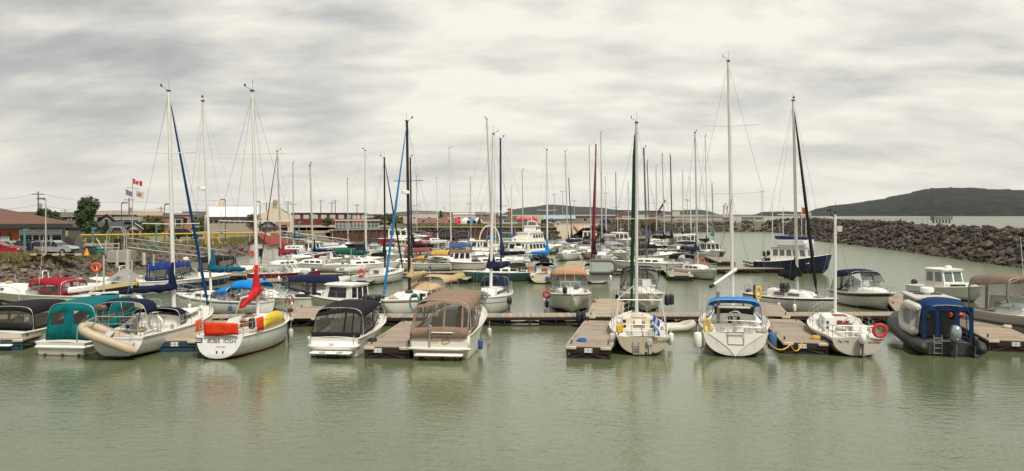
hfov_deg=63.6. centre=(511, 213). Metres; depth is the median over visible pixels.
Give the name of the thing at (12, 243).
parked car
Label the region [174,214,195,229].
building
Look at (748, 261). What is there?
finger dock
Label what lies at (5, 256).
barrier weeds
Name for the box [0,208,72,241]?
harbour office
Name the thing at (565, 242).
motor cruiser
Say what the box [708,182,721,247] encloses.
sailboat
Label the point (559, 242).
motor cruiser
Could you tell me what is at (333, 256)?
fishing boat
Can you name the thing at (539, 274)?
sailboat
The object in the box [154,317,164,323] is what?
companionway door
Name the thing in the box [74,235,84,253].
standing stone
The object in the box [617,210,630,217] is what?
warehouse
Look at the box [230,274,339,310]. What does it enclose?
motor cruiser
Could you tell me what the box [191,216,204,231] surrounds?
tree
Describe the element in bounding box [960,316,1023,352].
finger dock
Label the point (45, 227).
street lamp
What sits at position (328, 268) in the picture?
sailboat
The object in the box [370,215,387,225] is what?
tree
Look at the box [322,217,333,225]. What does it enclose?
tree
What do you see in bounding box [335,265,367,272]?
inflatable dinghy
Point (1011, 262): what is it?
boulder
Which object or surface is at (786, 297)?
sailboat
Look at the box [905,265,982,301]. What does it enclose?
pilothouse boat
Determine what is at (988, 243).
boulder
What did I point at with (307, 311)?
finger dock
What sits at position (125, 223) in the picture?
window
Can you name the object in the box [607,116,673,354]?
sailboat
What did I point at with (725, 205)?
light tower
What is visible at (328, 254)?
fishing boat
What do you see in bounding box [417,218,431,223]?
cabin
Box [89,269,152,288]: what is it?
runabout
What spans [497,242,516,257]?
motor cruiser
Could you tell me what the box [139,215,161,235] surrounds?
tree
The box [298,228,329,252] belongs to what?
fishing boat
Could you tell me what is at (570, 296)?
motor cruiser
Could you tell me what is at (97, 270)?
life ring post
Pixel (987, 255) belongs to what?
boulder
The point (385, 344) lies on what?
finger dock
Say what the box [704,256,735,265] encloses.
finger dock
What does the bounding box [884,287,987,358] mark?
rigid inflatable
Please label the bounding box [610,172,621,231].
sailboat
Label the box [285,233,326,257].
fishing boat
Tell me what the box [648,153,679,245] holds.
sailboat
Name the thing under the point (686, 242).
motor cruiser
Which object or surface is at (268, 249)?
dock hut
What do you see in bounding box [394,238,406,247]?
fishing boat
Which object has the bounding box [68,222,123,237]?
house
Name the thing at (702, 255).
sailboat
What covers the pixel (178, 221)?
window
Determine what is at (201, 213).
building
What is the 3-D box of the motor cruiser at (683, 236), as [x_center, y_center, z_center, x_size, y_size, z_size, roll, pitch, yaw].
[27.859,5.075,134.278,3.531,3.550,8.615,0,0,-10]
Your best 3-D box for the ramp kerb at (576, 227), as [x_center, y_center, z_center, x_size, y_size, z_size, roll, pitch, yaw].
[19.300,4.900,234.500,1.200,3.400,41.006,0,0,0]
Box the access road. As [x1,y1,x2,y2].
[84,232,318,244]
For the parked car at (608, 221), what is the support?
on the town ground at (538, 220)
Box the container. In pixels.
[742,217,753,221]
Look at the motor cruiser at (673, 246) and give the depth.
106.19 m
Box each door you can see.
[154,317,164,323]
[240,321,248,326]
[271,246,275,261]
[281,225,286,235]
[633,321,644,327]
[728,316,739,322]
[837,320,848,324]
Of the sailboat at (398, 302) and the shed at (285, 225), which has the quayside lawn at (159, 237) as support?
the shed at (285, 225)
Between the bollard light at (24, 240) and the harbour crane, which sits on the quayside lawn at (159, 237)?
the bollard light at (24, 240)
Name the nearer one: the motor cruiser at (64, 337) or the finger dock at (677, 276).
the motor cruiser at (64, 337)
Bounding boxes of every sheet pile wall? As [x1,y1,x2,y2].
[328,228,391,241]
[397,226,556,238]
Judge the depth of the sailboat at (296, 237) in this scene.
134.94 m
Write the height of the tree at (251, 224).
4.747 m
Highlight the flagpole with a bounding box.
[125,178,143,243]
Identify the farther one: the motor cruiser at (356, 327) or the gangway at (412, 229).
the gangway at (412, 229)
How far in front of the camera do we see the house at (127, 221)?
168.40 m
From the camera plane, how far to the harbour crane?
499.89 m
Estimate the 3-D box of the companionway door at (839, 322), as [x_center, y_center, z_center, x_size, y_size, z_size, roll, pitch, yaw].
[16.163,5.550,40.322,0.560,0.700,0.030,0,0,9]
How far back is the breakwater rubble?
174.17 m
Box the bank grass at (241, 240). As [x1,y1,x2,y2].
[0,231,309,266]
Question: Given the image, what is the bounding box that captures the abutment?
[107,249,145,268]
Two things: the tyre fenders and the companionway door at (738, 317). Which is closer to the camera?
the companionway door at (738, 317)
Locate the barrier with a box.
[80,232,278,244]
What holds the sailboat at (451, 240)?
on the water
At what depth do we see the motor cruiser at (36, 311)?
41.09 m
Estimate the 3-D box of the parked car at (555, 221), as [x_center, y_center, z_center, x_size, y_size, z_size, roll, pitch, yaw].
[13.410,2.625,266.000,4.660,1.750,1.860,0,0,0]
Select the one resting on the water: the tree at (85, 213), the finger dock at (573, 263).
the finger dock at (573, 263)
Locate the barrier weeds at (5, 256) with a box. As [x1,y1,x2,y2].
[0,249,63,261]
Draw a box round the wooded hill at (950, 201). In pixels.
[754,187,1023,215]
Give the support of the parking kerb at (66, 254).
on the quayside lawn at (159, 237)
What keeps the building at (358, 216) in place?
on the town ground at (538, 220)
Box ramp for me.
[555,225,607,238]
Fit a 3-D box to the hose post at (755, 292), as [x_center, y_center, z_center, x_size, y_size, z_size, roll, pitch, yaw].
[15.593,5.225,52.455,0.520,1.450,0.231,0,0,0]
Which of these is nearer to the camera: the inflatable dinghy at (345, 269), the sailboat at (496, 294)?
the sailboat at (496, 294)
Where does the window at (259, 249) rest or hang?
in the dock hut
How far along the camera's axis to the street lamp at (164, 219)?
124.94 m
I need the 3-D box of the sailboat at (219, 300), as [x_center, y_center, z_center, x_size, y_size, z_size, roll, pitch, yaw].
[-19.288,-0.575,54.554,7.546,14.950,3.114,0,0,22]
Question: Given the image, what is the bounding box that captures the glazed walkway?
[334,220,380,227]
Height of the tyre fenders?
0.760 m
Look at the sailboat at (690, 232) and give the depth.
171.93 m
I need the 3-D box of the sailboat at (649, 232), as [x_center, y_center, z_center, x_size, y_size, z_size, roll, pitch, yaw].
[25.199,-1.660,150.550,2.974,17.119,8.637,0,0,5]
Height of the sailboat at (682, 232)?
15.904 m
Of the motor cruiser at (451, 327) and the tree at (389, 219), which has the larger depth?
the tree at (389, 219)
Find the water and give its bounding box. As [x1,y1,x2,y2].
[0,214,1023,470]
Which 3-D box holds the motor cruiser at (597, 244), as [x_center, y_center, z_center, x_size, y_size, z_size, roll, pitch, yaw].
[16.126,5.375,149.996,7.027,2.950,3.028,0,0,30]
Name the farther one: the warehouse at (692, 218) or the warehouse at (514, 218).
the warehouse at (692, 218)
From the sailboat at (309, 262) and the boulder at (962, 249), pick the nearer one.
the sailboat at (309, 262)
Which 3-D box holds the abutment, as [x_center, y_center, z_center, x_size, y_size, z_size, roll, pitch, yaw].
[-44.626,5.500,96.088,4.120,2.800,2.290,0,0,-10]
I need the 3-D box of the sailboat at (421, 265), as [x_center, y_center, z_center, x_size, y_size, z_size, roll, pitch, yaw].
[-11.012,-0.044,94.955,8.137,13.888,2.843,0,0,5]
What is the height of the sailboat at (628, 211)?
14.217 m
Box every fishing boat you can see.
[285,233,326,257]
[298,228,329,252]
[309,238,329,257]
[314,235,368,259]
[345,232,371,255]
[373,228,431,243]
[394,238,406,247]
[410,237,437,247]
[424,234,484,269]
[445,239,489,251]
[570,228,609,241]
[684,231,699,247]
[700,241,726,256]
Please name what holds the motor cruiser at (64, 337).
on the water
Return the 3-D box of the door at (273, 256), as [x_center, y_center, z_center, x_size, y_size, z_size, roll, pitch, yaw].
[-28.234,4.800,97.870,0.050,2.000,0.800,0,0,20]
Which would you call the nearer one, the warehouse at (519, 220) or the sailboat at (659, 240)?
the sailboat at (659, 240)
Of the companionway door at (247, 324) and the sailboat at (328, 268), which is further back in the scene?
the sailboat at (328, 268)
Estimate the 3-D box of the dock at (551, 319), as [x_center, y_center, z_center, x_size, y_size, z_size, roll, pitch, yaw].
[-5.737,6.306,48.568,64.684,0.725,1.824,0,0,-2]
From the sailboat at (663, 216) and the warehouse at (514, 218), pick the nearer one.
the sailboat at (663, 216)
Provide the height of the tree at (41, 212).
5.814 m
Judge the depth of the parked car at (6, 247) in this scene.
83.51 m
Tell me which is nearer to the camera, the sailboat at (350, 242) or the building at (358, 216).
the sailboat at (350, 242)
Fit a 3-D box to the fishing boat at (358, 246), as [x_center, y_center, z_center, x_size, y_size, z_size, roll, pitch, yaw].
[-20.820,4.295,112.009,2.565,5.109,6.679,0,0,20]
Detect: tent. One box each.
[461,217,469,223]
[467,217,475,223]
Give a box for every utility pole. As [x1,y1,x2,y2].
[32,191,44,210]
[128,198,131,216]
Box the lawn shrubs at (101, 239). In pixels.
[65,235,149,243]
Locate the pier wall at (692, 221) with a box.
[659,220,728,223]
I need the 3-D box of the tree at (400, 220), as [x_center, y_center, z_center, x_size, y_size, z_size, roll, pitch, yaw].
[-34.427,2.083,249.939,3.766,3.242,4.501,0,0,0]
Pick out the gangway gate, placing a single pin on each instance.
(117, 241)
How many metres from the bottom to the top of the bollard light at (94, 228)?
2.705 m
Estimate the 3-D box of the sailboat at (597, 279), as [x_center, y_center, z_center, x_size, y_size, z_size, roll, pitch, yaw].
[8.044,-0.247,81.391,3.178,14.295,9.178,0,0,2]
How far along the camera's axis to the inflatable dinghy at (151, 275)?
75.87 m
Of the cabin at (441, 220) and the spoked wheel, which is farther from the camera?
the cabin at (441, 220)
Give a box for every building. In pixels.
[139,216,184,231]
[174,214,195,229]
[182,211,205,228]
[291,213,351,224]
[351,213,367,223]
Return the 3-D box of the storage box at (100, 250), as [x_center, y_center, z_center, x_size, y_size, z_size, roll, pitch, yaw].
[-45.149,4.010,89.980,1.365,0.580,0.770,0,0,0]
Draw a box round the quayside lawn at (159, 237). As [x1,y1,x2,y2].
[65,230,329,245]
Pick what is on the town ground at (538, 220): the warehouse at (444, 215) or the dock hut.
the warehouse at (444, 215)
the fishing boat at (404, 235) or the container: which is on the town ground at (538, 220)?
the container
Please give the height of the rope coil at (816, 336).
0.120 m
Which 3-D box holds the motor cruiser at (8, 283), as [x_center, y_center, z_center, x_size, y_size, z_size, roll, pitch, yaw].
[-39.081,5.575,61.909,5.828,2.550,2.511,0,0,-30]
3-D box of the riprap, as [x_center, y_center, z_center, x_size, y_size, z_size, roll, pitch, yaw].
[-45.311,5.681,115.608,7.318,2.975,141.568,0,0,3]
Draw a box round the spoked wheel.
[285,295,293,310]
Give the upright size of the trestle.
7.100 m
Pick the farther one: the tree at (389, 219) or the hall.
the tree at (389, 219)
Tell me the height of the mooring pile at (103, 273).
3.800 m
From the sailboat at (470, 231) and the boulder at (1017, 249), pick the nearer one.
the boulder at (1017, 249)
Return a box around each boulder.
[931,250,938,255]
[959,246,971,253]
[966,233,975,238]
[970,254,981,258]
[981,253,992,258]
[984,241,993,247]
[996,245,1004,250]
[1008,260,1018,265]
[1013,247,1021,254]
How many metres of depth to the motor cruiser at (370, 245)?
141.68 m
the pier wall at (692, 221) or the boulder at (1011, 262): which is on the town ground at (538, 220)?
the pier wall at (692, 221)
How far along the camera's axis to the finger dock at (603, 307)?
52.55 m
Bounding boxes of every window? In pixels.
[33,235,38,239]
[52,235,58,239]
[124,219,130,224]
[176,219,181,225]
[258,248,262,257]
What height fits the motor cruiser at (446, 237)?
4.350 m
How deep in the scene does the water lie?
28.48 m
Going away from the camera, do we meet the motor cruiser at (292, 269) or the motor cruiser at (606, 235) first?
the motor cruiser at (292, 269)
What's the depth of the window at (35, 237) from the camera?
93.60 m
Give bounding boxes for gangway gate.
[106,227,126,250]
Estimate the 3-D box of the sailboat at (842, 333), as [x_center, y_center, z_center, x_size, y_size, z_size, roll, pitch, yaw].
[16.366,3.158,41.125,3.154,7.484,8.142,0,0,9]
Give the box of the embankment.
[0,233,328,282]
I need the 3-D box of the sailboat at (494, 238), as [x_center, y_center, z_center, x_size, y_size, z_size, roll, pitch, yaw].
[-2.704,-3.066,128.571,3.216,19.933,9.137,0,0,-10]
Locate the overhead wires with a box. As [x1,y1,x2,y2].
[9,193,286,210]
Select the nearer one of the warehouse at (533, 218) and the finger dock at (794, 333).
the finger dock at (794, 333)
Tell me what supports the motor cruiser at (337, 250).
on the water
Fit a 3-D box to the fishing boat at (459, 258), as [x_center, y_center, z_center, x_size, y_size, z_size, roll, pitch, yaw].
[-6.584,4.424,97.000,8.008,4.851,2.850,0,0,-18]
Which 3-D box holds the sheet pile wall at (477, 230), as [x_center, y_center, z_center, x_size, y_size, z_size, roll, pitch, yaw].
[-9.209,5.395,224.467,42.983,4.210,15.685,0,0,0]
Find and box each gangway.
[128,238,227,260]
[281,231,347,242]
[394,224,433,236]
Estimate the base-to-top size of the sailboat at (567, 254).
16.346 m
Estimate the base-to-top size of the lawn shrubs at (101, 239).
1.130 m
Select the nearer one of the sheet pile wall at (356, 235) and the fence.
the fence
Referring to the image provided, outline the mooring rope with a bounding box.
[766,339,802,351]
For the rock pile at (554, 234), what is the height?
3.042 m
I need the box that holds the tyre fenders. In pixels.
[576,311,585,323]
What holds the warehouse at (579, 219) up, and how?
on the town ground at (538, 220)
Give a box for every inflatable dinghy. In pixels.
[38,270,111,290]
[78,322,136,353]
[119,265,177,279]
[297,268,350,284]
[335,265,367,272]
[589,259,617,274]
[666,320,695,331]
[898,300,921,335]
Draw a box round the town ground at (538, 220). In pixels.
[95,216,766,226]
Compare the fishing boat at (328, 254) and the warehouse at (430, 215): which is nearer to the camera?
the fishing boat at (328, 254)
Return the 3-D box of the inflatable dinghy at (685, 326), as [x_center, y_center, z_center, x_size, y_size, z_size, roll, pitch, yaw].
[9.007,6.223,45.999,2.594,0.574,1.300,0,0,-12]
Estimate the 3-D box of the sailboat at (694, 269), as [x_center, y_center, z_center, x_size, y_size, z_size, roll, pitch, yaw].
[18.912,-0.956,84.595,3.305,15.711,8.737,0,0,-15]
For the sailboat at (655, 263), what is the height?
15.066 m
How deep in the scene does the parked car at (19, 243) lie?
88.03 m
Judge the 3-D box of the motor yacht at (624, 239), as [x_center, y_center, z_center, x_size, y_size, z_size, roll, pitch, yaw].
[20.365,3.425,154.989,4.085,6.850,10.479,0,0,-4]
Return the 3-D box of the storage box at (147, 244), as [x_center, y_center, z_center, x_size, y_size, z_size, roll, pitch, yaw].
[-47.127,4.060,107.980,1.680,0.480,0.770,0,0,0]
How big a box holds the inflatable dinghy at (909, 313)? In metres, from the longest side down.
3.000 x 1.550 x 0.440 m
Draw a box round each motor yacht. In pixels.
[502,215,552,259]
[608,214,630,247]
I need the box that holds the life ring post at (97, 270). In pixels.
[91,262,101,289]
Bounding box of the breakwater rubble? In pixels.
[591,217,1023,268]
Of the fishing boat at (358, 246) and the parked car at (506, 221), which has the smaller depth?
the fishing boat at (358, 246)
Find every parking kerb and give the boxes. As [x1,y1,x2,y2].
[36,254,51,255]
[59,254,74,255]
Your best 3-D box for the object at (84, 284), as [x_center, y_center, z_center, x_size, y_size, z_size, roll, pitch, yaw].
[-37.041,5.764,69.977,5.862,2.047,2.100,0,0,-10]
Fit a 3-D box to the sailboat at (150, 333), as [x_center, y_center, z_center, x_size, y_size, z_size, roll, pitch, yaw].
[-17.579,0.006,41.500,3.464,13.787,10.873,0,0,3]
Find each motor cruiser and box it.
[0,237,100,307]
[0,276,88,347]
[0,281,26,286]
[34,283,160,356]
[135,257,231,292]
[197,255,263,279]
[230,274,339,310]
[247,264,321,282]
[285,254,311,261]
[307,249,391,312]
[307,299,385,357]
[323,242,341,257]
[328,247,382,262]
[367,238,380,248]
[367,245,398,252]
[376,242,406,260]
[381,246,421,252]
[404,247,448,257]
[407,269,491,360]
[413,248,448,257]
[423,240,448,251]
[437,228,456,248]
[448,243,498,260]
[455,231,470,242]
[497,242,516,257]
[498,232,514,243]
[504,254,553,267]
[543,267,595,312]
[544,239,563,252]
[548,239,576,247]
[556,241,590,254]
[581,235,617,248]
[599,234,616,248]
[605,242,628,259]
[615,265,673,311]
[626,238,663,248]
[629,244,680,259]
[664,244,696,262]
[668,234,693,246]
[677,241,694,245]
[828,269,895,309]
[968,237,1023,333]
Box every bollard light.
[23,229,28,255]
[92,227,96,245]
[155,224,159,248]
[298,221,301,235]
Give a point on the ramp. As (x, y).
(561, 228)
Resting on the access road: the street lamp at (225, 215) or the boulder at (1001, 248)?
the street lamp at (225, 215)
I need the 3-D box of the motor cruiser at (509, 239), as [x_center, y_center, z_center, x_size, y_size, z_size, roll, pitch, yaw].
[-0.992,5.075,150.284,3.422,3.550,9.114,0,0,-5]
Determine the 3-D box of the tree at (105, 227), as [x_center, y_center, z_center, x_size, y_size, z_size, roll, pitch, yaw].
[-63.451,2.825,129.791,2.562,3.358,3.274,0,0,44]
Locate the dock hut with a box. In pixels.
[241,230,287,264]
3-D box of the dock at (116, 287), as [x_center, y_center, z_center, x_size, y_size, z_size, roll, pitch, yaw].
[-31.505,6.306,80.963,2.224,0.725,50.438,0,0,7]
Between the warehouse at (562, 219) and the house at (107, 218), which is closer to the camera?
the house at (107, 218)
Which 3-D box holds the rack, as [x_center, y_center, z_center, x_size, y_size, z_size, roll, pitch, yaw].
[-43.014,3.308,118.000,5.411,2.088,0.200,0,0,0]
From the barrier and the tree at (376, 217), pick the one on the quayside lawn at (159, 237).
the barrier
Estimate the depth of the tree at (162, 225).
169.61 m
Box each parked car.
[0,241,22,246]
[0,242,22,252]
[14,240,37,245]
[31,240,79,253]
[168,229,202,238]
[502,220,517,223]
[548,219,560,224]
[599,219,611,223]
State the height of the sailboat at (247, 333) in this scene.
13.617 m
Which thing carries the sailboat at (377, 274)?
on the water
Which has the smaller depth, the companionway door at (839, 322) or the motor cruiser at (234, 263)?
the companionway door at (839, 322)
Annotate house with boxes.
[60,213,74,229]
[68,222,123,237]
[96,211,113,220]
[96,214,116,221]
[112,211,138,217]
[113,217,142,233]
[137,211,163,215]
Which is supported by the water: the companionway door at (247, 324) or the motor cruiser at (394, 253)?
the motor cruiser at (394, 253)
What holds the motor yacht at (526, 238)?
on the water
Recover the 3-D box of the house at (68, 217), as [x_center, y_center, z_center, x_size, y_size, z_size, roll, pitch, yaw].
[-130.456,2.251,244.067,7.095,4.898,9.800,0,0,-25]
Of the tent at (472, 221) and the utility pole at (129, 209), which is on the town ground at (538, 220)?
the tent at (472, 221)
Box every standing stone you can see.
[64,236,74,253]
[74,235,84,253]
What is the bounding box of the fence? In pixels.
[84,238,119,253]
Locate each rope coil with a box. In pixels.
[576,338,586,341]
[810,335,820,338]
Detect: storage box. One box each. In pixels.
[26,243,33,251]
[84,246,96,253]
[97,248,104,253]
[145,243,158,246]
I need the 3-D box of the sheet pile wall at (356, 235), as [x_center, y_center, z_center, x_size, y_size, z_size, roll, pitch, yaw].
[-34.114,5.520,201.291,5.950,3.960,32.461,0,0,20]
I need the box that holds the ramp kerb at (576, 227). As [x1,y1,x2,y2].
[573,224,582,237]
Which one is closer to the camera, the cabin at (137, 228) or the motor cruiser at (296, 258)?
the motor cruiser at (296, 258)
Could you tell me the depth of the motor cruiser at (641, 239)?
139.13 m
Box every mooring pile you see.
[103,255,104,291]
[131,260,132,297]
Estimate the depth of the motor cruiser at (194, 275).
69.18 m
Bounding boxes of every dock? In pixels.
[0,265,259,304]
[0,312,892,326]
[0,327,42,350]
[157,320,226,351]
[229,267,783,280]
[288,304,329,326]
[352,279,375,285]
[364,319,422,358]
[444,273,471,283]
[562,261,585,276]
[566,318,613,359]
[587,297,624,318]
[660,260,693,280]
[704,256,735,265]
[743,260,756,266]
[743,301,789,318]
[768,318,828,354]
[888,296,902,311]
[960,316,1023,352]
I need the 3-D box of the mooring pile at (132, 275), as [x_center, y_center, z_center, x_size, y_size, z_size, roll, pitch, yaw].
[-29.461,5.200,64.000,0.140,3.200,0.121,0,0,0]
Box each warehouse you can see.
[412,213,436,220]
[442,212,486,217]
[453,213,475,219]
[475,213,498,221]
[495,216,516,222]
[516,216,527,223]
[528,216,537,223]
[543,215,575,223]
[575,216,618,222]
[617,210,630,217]
[648,211,662,219]
[655,216,725,219]
[672,210,679,215]
[754,217,763,221]
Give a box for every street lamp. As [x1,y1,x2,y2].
[36,198,46,253]
[121,202,127,238]
[164,204,168,240]
[220,199,225,237]
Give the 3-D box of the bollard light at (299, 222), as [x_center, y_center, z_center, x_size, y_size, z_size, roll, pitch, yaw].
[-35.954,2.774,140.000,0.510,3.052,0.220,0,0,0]
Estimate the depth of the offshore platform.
617.00 m
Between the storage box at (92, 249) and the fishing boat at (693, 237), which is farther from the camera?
the fishing boat at (693, 237)
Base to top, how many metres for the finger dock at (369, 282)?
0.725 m
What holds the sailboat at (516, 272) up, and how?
on the water
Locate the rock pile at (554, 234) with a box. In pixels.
[541,230,561,239]
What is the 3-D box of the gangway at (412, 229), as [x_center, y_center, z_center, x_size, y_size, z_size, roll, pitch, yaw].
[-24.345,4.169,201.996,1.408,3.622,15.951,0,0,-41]
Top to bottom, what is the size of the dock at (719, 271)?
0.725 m
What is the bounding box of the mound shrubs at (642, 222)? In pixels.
[609,219,660,224]
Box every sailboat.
[83,84,213,357]
[176,95,274,313]
[195,80,292,358]
[259,148,307,271]
[276,161,321,248]
[285,162,349,269]
[321,148,399,272]
[342,178,354,244]
[350,152,403,284]
[381,113,458,313]
[382,155,451,270]
[412,176,424,241]
[418,177,452,241]
[443,146,464,249]
[458,117,524,266]
[463,135,549,281]
[465,177,476,239]
[473,131,512,312]
[487,131,502,251]
[505,187,517,244]
[515,170,537,240]
[528,146,559,283]
[555,149,582,260]
[565,178,578,248]
[577,144,611,283]
[582,146,599,258]
[584,176,619,243]
[590,131,614,259]
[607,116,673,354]
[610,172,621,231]
[613,145,692,268]
[624,182,634,242]
[638,154,696,254]
[641,165,675,244]
[646,160,656,243]
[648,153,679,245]
[668,130,716,279]
[670,178,702,244]
[677,171,688,240]
[694,55,776,355]
[694,134,718,259]
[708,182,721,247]
[742,96,837,311]
[807,202,887,358]
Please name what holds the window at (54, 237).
in the harbour office
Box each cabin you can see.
[126,223,143,236]
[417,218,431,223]
[432,218,444,223]
[445,218,456,223]
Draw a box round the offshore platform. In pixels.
[930,216,952,222]
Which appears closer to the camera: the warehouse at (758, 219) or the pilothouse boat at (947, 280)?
the pilothouse boat at (947, 280)
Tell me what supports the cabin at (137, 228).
on the quayside lawn at (159, 237)
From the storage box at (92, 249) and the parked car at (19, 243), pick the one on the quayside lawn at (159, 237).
the storage box at (92, 249)
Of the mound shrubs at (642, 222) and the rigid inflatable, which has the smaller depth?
the rigid inflatable
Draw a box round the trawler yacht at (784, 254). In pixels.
[753,203,831,273]
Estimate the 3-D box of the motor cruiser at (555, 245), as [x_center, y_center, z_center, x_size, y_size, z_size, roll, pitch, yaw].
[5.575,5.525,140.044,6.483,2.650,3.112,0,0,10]
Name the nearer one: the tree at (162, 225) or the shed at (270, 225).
the shed at (270, 225)
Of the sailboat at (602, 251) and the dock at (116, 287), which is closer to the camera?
the dock at (116, 287)
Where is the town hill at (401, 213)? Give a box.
[395,211,439,215]
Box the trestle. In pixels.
[800,215,932,222]
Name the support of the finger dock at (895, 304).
on the water
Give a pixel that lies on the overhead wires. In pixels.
(150, 202)
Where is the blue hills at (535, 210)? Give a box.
[502,204,719,214]
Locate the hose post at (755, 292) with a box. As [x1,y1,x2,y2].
[753,285,761,299]
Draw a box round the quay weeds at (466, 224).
[391,223,554,226]
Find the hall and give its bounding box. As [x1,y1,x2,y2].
[205,199,292,233]
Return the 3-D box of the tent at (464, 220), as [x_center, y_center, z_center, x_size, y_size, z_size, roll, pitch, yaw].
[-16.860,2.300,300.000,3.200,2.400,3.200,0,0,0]
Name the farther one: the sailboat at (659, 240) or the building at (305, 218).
the building at (305, 218)
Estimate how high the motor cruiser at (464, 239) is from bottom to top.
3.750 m
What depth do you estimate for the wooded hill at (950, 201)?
2660.31 m
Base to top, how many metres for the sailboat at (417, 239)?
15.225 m
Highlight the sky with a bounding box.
[0,0,1023,213]
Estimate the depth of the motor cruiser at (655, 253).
111.08 m
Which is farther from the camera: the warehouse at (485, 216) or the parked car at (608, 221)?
the warehouse at (485, 216)
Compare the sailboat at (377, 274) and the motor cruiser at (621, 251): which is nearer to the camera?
the sailboat at (377, 274)
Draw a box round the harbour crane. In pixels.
[653,199,665,219]
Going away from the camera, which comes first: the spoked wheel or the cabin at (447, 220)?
the spoked wheel
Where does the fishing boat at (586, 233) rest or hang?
on the water
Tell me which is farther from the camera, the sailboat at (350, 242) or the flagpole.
the sailboat at (350, 242)
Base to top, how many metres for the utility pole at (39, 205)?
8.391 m
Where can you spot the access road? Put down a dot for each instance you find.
(180, 240)
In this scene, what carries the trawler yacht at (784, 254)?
on the water
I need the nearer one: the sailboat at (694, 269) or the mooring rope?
the mooring rope
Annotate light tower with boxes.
[722,202,728,216]
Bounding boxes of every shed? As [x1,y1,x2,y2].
[258,220,276,233]
[274,222,289,236]
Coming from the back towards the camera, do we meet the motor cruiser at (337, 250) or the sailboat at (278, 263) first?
the motor cruiser at (337, 250)
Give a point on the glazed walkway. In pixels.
(351, 225)
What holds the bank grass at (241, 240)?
on the quayside lawn at (159, 237)
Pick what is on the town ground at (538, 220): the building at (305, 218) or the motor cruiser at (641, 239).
the building at (305, 218)
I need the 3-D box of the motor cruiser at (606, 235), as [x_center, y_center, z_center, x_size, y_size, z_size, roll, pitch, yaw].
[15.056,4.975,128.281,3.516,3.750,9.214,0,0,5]
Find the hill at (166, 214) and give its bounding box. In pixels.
[22,212,381,215]
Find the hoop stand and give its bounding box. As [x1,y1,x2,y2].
[479,225,499,256]
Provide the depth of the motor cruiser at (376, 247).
127.19 m
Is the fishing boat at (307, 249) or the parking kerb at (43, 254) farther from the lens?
the fishing boat at (307, 249)
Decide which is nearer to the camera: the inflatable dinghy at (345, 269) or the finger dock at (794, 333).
the finger dock at (794, 333)
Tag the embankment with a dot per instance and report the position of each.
(319, 237)
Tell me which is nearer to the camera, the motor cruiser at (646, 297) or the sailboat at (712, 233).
the motor cruiser at (646, 297)
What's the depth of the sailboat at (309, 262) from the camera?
93.79 m
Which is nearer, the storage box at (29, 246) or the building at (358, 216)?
the storage box at (29, 246)
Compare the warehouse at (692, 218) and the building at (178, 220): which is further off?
the warehouse at (692, 218)
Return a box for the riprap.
[0,237,330,282]
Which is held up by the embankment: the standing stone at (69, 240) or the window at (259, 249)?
the standing stone at (69, 240)
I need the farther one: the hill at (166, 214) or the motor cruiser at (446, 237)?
the hill at (166, 214)
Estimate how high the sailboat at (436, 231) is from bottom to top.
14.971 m
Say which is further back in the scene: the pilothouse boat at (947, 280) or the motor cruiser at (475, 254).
the motor cruiser at (475, 254)
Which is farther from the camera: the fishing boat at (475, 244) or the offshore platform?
the offshore platform
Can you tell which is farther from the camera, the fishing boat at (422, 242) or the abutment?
the fishing boat at (422, 242)
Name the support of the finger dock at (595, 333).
on the water
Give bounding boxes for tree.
[34,207,57,218]
[46,210,64,220]
[73,196,100,233]
[98,221,115,237]
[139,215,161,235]
[158,217,166,232]
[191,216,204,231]
[244,213,261,233]
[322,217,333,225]
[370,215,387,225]
[386,213,397,225]
[396,216,403,223]
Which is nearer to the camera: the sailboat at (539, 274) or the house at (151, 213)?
the sailboat at (539, 274)
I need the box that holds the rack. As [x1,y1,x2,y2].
[192,230,229,243]
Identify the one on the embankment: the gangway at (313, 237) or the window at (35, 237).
the gangway at (313, 237)
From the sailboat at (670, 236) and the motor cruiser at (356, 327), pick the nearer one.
the motor cruiser at (356, 327)
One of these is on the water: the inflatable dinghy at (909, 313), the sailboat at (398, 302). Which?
the sailboat at (398, 302)
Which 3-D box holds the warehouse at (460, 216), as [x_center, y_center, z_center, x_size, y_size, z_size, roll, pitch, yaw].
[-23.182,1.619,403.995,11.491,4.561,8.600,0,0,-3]
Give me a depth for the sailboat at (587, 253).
120.91 m
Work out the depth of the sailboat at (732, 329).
40.50 m
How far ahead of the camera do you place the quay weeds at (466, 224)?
219.24 m

